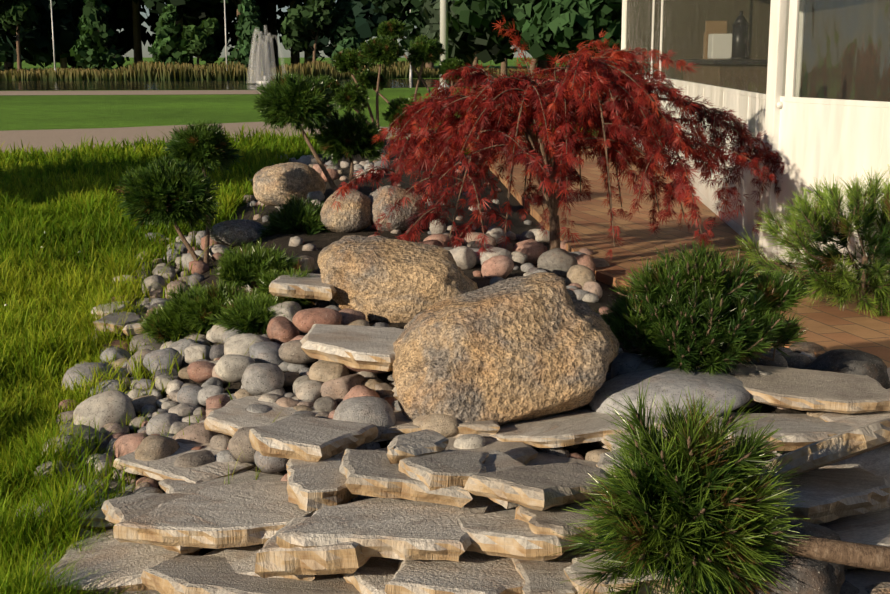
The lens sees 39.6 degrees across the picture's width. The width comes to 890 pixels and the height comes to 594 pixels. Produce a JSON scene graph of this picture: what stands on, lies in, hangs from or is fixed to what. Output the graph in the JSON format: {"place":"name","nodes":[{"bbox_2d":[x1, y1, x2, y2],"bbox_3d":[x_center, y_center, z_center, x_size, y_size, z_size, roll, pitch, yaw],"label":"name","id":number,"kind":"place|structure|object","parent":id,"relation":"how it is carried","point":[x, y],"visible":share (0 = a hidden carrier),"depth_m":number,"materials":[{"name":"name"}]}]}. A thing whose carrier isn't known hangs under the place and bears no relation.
{"place":"outdoors","nodes":[
{"label":"outdoors","id":0,"kind":"place"},
{"bbox_2d":[0,90,260,94],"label":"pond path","id":1,"kind":"structure","parent":0,"point":[160,92],"depth_m":43.58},
{"bbox_2d":[0,122,524,154],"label":"garden path","id":2,"kind":"structure","parent":0,"point":[44,139],"depth_m":20.06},
{"bbox_2d":[15,0,531,57],"label":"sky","id":3,"kind":"structure","parent":0,"point":[285,53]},
{"bbox_2d":[0,78,557,89],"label":"pond water","id":4,"kind":"structure","parent":0,"point":[91,84],"depth_m":56.20,"materials":[{"name":"black liquid"}]},
{"bbox_2d":[256,76,271,83],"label":"fountain nozzle","id":5,"kind":"object","parent":4,"relation":"on","point":[264,80],"visible":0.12,"depth_m":56.45,"materials":[{"name":"silver metal"}]},
{"bbox_2d":[246,25,285,83],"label":"fountain jets","id":6,"kind":"object","parent":4,"relation":"on","point":[263,51],"visible":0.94,"depth_m":56.50},
{"bbox_2d":[0,123,581,593],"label":"lawn grass","id":7,"kind":"structure","parent":0,"point":[68,199],"depth_m":6.10,"materials":[{"name":"green plant"}]},
{"bbox_2d":[0,58,806,552],"bbox_3d":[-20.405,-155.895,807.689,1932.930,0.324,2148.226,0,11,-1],"label":"lawn","id":8,"kind":"structure","parent":0,"point":[54,112],"depth_m":23.24,"materials":[{"name":"plant"}]},
{"bbox_2d":[50,0,448,89],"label":"lamp posts","id":9,"kind":"object","parent":8,"relation":"on","point":[444,22],"visible":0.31,"depth_m":29.04,"materials":[{"name":"silver metal"}]},
{"bbox_2d":[0,60,527,79],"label":"reed bed","id":10,"kind":"object","parent":8,"relation":"on","point":[139,70],"visible":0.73,"depth_m":67.66,"materials":[{"name":"plant"}]},
{"bbox_2d":[34,149,853,570],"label":"river pebbles","id":11,"kind":"object","parent":8,"relation":"on","point":[256,369],"visible":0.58,"depth_m":4.15,"materials":[{"name":"stone"}]},
{"bbox_2d":[331,15,784,262],"bbox_3d":[0.767,-0.762,6.524,2.730,1.394,2.080,0,11,-1],"label":"maple","id":12,"kind":"object","parent":11,"relation":"on","point":[637,122],"depth_m":6.23,"materials":[{"name":"red plant"}]},
{"bbox_2d":[9,273,889,593],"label":"flagstones","id":13,"kind":"object","parent":8,"relation":"on","point":[425,523],"visible":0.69,"depth_m":2.88,"materials":[{"name":"beige stone"}]},
{"bbox_2d":[589,341,889,593],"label":"grey stones","id":14,"kind":"object","parent":13,"relation":"on","point":[812,576],"visible":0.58,"depth_m":3.64,"materials":[{"name":"stone"}]},
{"bbox_2d":[75,161,862,570],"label":"gravel stones","id":15,"kind":"object","parent":8,"relation":"on","point":[393,401],"visible":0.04,"depth_m":3.91,"materials":[{"name":"stone"}]},
{"bbox_2d":[210,162,889,593],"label":"boulders","id":16,"kind":"object","parent":8,"relation":"on","point":[524,348],"visible":0.88,"depth_m":3.65,"materials":[{"name":"stone"}]},
{"bbox_2d":[468,137,889,367],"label":"paved patio","id":17,"kind":"structure","parent":0,"point":[834,327],"depth_m":7.71,"materials":[{"name":"wood"}]},
{"bbox_2d":[679,11,767,93],"bbox_3d":[2.719,-1.969,12.033,0.600,1.535,2.700,1,11,4],"label":"bar counter","id":18,"kind":"object","parent":17,"relation":"on","point":[750,69],"depth_m":11.10,"materials":[{"name":"wicker"}]},
{"bbox_2d":[621,0,889,282],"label":"house wall","id":19,"kind":"structure","parent":17,"relation":"on","point":[819,109],"depth_m":7.48,"materials":[{"name":"white paint"}]}
]}

